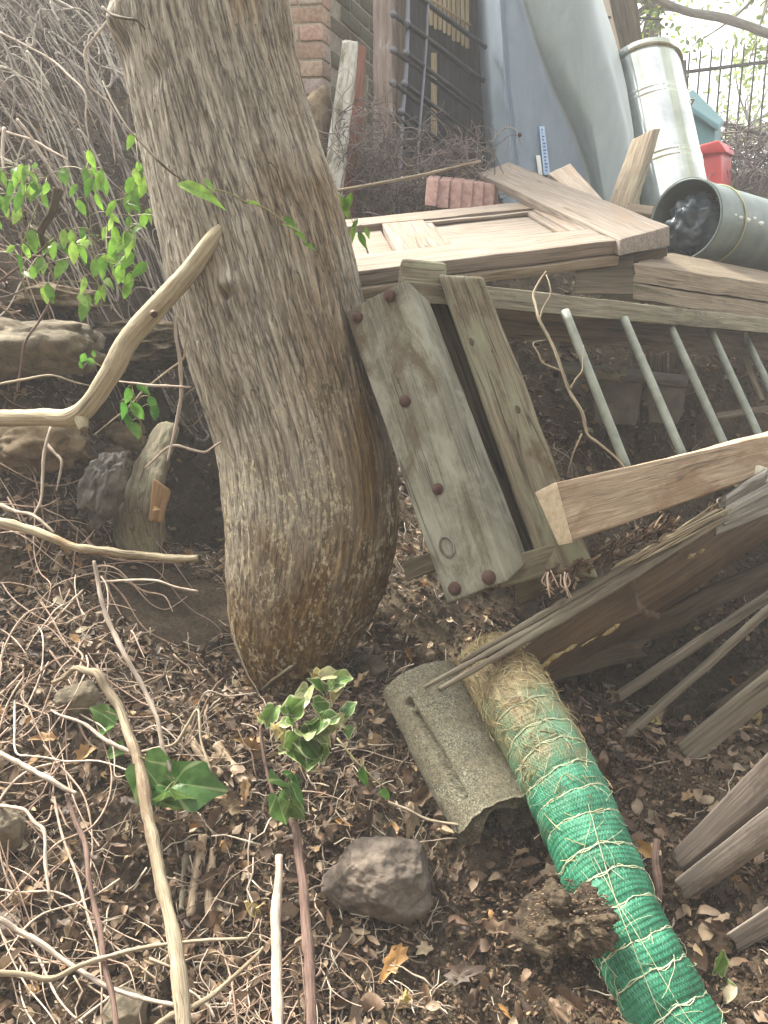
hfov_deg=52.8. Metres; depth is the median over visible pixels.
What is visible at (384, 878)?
stone
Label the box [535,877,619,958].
soil clod
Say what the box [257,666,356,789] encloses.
ivy plant
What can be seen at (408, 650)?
dead leaf
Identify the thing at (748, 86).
tree
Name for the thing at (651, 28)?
tree
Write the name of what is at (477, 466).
broken railing
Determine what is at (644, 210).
offcut
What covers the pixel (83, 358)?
leafy sprig
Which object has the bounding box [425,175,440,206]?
brick
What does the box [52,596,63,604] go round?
dead leaf
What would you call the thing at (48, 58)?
bramble stem
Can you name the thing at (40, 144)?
bramble stem
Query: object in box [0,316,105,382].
stone
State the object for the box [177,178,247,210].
leafy sprig
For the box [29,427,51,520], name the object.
bramble stem
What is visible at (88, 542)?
dry vine tangle
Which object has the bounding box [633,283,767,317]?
plank
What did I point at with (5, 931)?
stone
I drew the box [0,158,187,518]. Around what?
bramble thicket
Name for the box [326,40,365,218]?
painted post
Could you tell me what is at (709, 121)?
teal bin
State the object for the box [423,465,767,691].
rotten beam
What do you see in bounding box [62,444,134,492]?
earth bank
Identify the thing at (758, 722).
dead leaf
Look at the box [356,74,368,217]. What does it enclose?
broken post
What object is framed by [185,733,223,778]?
wood chunk
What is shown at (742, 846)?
picket
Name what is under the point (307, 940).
stick
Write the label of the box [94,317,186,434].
hanging vine
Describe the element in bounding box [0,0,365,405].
bramble thicket
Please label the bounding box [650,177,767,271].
metal bin
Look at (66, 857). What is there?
dead leaf
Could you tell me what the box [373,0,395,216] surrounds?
tall post
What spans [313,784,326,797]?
dead leaf
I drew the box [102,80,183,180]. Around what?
twig
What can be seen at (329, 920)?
dead leaf
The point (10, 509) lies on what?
stick
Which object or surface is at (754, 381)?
stake
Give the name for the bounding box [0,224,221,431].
bent branch
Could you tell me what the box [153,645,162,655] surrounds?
dead leaf
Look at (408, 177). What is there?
thin pole
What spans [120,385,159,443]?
leafy sprig
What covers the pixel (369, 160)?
dead plant
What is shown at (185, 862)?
wood chunk
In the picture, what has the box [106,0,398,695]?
tree
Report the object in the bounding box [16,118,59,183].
bramble stem
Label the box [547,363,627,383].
short plank
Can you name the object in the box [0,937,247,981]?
stick
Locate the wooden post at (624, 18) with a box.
[603,0,661,50]
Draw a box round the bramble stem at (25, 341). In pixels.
[16,256,68,392]
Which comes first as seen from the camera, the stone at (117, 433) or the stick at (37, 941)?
the stick at (37, 941)
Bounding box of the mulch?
[162,711,767,1023]
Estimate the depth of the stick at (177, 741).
1.47 m
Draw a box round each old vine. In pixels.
[532,271,624,466]
[532,339,560,371]
[540,275,550,317]
[567,433,582,473]
[569,345,583,388]
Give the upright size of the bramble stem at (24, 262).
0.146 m
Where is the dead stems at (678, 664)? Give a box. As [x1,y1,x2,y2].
[392,339,767,723]
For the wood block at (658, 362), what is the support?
on the ground
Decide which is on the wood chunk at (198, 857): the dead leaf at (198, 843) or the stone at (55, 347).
the dead leaf at (198, 843)
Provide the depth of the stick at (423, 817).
1.43 m
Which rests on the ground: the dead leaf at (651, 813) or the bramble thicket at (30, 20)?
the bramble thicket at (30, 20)
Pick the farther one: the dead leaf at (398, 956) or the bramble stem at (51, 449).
the bramble stem at (51, 449)
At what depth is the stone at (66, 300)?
2.55 m
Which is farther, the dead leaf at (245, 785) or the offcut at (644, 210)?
the offcut at (644, 210)
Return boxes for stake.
[742,358,764,401]
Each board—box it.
[478,162,669,255]
[547,639,649,680]
[548,164,601,198]
[609,129,659,207]
[616,248,666,263]
[622,559,767,640]
[674,670,767,759]
[702,664,767,713]
[715,405,767,418]
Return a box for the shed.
[395,0,487,168]
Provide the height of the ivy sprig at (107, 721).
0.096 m
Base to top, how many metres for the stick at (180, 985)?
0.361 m
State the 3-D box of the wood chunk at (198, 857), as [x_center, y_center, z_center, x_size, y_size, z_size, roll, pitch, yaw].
[-0.340,0.657,1.401,0.023,0.090,0.131,0,12,0]
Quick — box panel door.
[345,202,618,298]
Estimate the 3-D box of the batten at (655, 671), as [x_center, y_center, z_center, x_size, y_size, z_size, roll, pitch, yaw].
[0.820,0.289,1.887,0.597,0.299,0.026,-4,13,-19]
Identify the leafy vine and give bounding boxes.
[0,156,68,303]
[41,148,124,321]
[77,134,157,298]
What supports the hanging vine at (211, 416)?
hanging from the tree at (265, 303)
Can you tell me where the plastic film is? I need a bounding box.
[664,191,719,256]
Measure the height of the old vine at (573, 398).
0.440 m
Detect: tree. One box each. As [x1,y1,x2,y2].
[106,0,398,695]
[637,0,681,38]
[649,0,767,101]
[688,19,767,166]
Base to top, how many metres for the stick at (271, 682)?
0.187 m
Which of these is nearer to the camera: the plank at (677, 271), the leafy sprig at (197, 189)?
the leafy sprig at (197, 189)
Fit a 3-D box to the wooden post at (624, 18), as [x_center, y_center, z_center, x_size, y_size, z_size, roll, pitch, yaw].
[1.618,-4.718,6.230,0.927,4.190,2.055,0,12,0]
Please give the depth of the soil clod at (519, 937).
1.27 m
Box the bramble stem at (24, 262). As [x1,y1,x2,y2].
[0,233,59,282]
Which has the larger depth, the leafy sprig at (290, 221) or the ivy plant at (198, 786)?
the leafy sprig at (290, 221)
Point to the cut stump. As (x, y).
(138, 523)
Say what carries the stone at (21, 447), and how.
on the ground
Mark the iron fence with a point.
(686, 71)
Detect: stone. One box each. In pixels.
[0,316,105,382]
[0,426,88,476]
[0,801,26,857]
[0,911,22,937]
[7,282,100,313]
[54,680,102,723]
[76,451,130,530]
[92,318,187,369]
[102,986,148,1023]
[105,421,146,452]
[307,84,332,157]
[320,836,432,923]
[352,654,389,681]
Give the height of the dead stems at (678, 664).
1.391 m
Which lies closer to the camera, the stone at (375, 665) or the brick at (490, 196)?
the stone at (375, 665)
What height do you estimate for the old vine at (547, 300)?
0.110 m
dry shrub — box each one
[701,125,767,198]
[718,96,767,169]
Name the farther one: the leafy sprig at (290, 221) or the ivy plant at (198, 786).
the leafy sprig at (290, 221)
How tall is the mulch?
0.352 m
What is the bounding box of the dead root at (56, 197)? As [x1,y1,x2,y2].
[37,187,62,256]
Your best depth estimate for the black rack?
3.67 m
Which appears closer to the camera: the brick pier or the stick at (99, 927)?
the stick at (99, 927)
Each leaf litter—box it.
[0,10,767,1023]
[0,467,385,1023]
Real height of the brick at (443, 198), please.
0.174 m
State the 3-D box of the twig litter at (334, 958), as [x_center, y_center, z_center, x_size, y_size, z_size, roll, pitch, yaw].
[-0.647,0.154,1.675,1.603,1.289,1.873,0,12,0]
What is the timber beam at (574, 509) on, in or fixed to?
on the rotten beam at (641, 590)
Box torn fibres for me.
[541,570,571,597]
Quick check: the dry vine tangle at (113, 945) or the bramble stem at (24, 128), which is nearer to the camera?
the dry vine tangle at (113, 945)
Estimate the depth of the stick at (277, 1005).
1.22 m
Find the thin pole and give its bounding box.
[337,160,480,191]
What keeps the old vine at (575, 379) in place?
attached to the old vine at (573, 398)
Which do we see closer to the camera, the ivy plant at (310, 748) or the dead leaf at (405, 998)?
the dead leaf at (405, 998)
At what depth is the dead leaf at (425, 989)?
1.24 m
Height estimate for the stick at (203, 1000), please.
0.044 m
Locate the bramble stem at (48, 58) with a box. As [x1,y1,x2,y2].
[0,31,89,144]
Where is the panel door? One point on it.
(505, 241)
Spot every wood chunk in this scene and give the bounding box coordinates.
[178,840,190,911]
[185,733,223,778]
[186,834,207,917]
[204,847,216,912]
[212,740,250,783]
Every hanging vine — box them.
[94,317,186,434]
[166,315,182,460]
[197,341,238,467]
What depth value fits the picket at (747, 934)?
1.23 m
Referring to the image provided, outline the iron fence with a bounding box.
[682,39,767,169]
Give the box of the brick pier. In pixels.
[290,0,373,181]
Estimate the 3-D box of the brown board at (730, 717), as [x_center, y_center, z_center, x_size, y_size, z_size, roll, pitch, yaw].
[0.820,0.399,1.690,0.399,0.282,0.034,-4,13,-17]
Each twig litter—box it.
[0,376,463,1023]
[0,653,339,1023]
[194,273,767,1023]
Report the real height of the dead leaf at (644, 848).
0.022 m
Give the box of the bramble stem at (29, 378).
[0,374,89,385]
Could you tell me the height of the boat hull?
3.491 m
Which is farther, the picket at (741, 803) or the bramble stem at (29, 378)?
the bramble stem at (29, 378)
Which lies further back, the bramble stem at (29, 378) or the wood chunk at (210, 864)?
the bramble stem at (29, 378)
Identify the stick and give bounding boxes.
[0,503,54,532]
[0,517,197,562]
[0,750,77,794]
[0,804,50,896]
[0,916,173,1007]
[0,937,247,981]
[34,578,198,591]
[50,709,129,753]
[51,665,190,1023]
[64,793,118,1023]
[92,560,171,772]
[141,709,211,772]
[154,946,263,1023]
[180,690,255,756]
[208,664,295,756]
[226,589,260,697]
[259,725,316,1023]
[270,854,283,1023]
[388,801,477,826]
[651,838,662,904]
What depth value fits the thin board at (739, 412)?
2.83 m
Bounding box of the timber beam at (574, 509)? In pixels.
[535,431,767,544]
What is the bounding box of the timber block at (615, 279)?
[575,256,632,294]
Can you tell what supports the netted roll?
on the ground
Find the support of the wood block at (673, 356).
on the ground
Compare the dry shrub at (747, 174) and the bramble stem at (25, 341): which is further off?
the dry shrub at (747, 174)
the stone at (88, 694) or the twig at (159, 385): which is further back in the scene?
the twig at (159, 385)
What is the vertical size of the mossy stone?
0.371 m
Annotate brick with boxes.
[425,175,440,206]
[437,177,452,207]
[449,177,464,208]
[460,179,474,207]
[472,180,484,206]
[483,182,497,205]
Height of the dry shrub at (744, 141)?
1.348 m
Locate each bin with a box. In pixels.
[618,36,706,205]
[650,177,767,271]
[689,90,723,144]
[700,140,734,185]
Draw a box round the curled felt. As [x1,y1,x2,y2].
[384,661,532,846]
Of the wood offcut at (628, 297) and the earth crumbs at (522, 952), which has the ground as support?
the earth crumbs at (522, 952)
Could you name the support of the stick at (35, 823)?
on the stone at (13, 826)
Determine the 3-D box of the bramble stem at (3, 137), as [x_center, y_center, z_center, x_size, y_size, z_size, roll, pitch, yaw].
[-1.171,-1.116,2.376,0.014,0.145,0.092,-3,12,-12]
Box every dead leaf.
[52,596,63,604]
[63,846,72,861]
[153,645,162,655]
[194,840,205,849]
[239,778,250,801]
[244,902,260,917]
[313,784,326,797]
[326,909,332,929]
[335,818,351,825]
[378,943,407,983]
[396,989,410,1010]
[404,647,412,661]
[421,983,429,1002]
[498,1003,510,1017]
[600,758,606,769]
[635,839,651,857]
[648,810,659,826]
[651,716,661,724]
[723,984,736,1003]
[753,711,761,724]
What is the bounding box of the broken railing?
[346,259,767,605]
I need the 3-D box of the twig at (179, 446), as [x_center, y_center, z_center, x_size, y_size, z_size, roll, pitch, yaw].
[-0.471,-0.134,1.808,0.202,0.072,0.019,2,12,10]
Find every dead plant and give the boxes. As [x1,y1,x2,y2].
[310,61,438,219]
[341,103,523,217]
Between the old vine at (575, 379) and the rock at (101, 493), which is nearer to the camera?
the old vine at (575, 379)
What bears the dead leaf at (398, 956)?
on the ground
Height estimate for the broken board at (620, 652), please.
0.101 m
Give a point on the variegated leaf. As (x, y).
(722, 963)
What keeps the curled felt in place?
on the ground
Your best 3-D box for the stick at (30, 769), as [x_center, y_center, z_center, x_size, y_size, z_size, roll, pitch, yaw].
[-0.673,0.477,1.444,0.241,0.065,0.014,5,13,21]
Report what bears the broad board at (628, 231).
on the panel door
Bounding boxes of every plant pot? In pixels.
[594,369,644,425]
[644,372,688,423]
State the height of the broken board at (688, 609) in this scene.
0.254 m
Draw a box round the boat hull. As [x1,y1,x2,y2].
[477,0,639,204]
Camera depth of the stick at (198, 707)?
1.56 m
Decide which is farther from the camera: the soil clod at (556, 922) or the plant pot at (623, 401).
the plant pot at (623, 401)
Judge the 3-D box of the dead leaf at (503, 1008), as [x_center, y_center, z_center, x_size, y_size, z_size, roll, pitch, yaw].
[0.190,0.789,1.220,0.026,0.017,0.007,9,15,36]
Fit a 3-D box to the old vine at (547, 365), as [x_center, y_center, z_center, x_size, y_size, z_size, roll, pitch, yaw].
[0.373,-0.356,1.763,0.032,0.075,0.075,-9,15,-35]
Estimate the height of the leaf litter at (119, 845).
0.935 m
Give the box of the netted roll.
[456,632,726,1023]
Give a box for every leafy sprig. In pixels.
[78,350,100,368]
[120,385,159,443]
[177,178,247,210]
[247,199,315,250]
[338,192,369,249]
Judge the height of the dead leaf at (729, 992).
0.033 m
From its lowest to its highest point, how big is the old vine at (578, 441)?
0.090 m
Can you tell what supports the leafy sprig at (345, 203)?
attached to the tree at (265, 303)
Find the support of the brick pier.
on the ground
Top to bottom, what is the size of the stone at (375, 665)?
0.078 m
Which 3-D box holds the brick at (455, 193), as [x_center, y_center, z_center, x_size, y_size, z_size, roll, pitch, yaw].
[0.301,-1.308,3.164,0.049,0.173,0.297,2,12,8]
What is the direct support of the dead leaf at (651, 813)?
on the leaf litter at (714, 944)
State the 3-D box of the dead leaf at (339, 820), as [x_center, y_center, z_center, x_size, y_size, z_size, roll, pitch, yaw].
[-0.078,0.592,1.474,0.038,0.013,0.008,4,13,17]
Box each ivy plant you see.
[125,748,227,811]
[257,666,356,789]
[268,769,305,824]
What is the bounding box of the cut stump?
[113,421,178,559]
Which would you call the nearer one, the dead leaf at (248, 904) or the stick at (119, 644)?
the dead leaf at (248, 904)
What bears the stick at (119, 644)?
on the dry vine tangle at (68, 855)
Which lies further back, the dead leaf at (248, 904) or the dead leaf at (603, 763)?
the dead leaf at (603, 763)
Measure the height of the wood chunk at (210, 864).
0.071 m
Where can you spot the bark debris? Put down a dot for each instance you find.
(577, 564)
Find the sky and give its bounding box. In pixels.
[637,0,767,169]
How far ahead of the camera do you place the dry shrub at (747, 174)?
5.47 m
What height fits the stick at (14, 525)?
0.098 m
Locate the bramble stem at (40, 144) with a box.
[0,129,69,204]
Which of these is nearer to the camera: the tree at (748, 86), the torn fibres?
the torn fibres
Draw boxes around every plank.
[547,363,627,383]
[633,253,767,301]
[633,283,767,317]
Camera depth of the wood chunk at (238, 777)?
1.58 m
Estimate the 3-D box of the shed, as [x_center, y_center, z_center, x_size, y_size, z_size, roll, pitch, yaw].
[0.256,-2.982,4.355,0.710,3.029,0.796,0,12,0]
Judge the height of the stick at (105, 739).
0.045 m
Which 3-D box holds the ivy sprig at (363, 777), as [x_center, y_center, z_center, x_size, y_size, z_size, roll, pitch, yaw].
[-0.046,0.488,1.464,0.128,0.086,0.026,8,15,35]
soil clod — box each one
[510,887,569,959]
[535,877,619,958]
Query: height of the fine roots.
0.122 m
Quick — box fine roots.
[157,941,374,1023]
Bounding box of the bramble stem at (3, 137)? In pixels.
[1,126,6,170]
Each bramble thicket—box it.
[0,0,209,453]
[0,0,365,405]
[0,39,204,457]
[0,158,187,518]
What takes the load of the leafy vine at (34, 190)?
attached to the bramble thicket at (2, 98)
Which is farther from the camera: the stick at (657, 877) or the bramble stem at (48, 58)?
the bramble stem at (48, 58)
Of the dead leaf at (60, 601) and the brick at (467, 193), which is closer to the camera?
the dead leaf at (60, 601)
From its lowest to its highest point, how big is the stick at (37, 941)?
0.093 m
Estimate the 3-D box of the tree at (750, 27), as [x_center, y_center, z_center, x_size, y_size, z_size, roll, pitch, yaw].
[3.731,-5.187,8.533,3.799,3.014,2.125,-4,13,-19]
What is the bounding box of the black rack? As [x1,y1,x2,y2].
[386,0,486,213]
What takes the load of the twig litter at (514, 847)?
on the ground
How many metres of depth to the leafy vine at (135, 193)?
2.00 m
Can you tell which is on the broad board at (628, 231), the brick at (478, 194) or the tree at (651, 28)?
the brick at (478, 194)
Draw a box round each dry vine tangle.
[0,389,191,636]
[0,545,222,1023]
[3,676,415,1023]
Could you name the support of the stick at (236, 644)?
on the ground
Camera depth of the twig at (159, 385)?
1.75 m
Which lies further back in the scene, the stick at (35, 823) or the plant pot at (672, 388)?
the plant pot at (672, 388)
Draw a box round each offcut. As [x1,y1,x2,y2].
[598,284,678,306]
[626,203,654,218]
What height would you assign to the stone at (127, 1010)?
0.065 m
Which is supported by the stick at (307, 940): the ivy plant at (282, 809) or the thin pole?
the ivy plant at (282, 809)
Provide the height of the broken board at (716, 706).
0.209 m
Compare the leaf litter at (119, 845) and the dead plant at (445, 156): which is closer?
the leaf litter at (119, 845)
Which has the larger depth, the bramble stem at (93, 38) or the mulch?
the bramble stem at (93, 38)
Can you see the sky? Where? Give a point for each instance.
(718, 38)
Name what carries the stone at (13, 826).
on the ground
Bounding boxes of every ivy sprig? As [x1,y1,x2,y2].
[90,703,123,758]
[336,737,389,799]
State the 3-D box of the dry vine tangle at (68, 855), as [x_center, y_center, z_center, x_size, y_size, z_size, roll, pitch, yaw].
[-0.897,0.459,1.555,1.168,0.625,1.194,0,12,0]
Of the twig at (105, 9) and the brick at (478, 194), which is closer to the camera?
the twig at (105, 9)
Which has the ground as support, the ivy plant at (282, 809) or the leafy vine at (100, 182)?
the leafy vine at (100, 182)
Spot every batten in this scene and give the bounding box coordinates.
[610,590,767,702]
[625,604,767,738]
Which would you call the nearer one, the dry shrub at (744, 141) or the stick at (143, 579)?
the stick at (143, 579)
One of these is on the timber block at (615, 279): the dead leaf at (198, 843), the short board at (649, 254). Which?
the short board at (649, 254)
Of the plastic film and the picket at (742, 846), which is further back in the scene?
the plastic film
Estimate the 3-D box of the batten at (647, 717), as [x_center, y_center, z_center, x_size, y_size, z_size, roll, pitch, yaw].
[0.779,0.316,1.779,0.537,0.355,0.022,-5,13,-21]
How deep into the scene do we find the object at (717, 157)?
5.17 m
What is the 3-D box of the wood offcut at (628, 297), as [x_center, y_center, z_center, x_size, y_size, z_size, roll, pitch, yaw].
[0.877,-0.729,2.592,0.563,0.079,0.166,-7,14,-29]
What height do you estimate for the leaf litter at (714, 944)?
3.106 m
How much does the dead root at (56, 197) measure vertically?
0.183 m
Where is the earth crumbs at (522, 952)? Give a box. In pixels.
[458,849,617,1018]
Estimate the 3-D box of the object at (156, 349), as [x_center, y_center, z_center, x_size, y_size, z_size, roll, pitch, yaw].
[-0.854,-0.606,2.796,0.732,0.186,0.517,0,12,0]
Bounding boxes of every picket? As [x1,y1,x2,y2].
[672,753,767,869]
[675,806,767,899]
[726,906,767,952]
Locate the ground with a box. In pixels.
[0,0,767,1023]
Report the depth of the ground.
2.13 m
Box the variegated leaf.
[712,949,735,989]
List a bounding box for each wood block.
[650,354,666,372]
[669,351,679,369]
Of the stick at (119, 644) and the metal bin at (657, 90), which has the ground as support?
the metal bin at (657, 90)
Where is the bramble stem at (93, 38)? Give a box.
[83,20,115,161]
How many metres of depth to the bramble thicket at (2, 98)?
2.95 m
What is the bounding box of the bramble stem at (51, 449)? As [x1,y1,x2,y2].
[47,443,62,490]
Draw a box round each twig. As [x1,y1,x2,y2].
[101,5,144,28]
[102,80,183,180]
[119,381,191,387]
[145,440,223,467]
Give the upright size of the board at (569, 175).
0.314 m

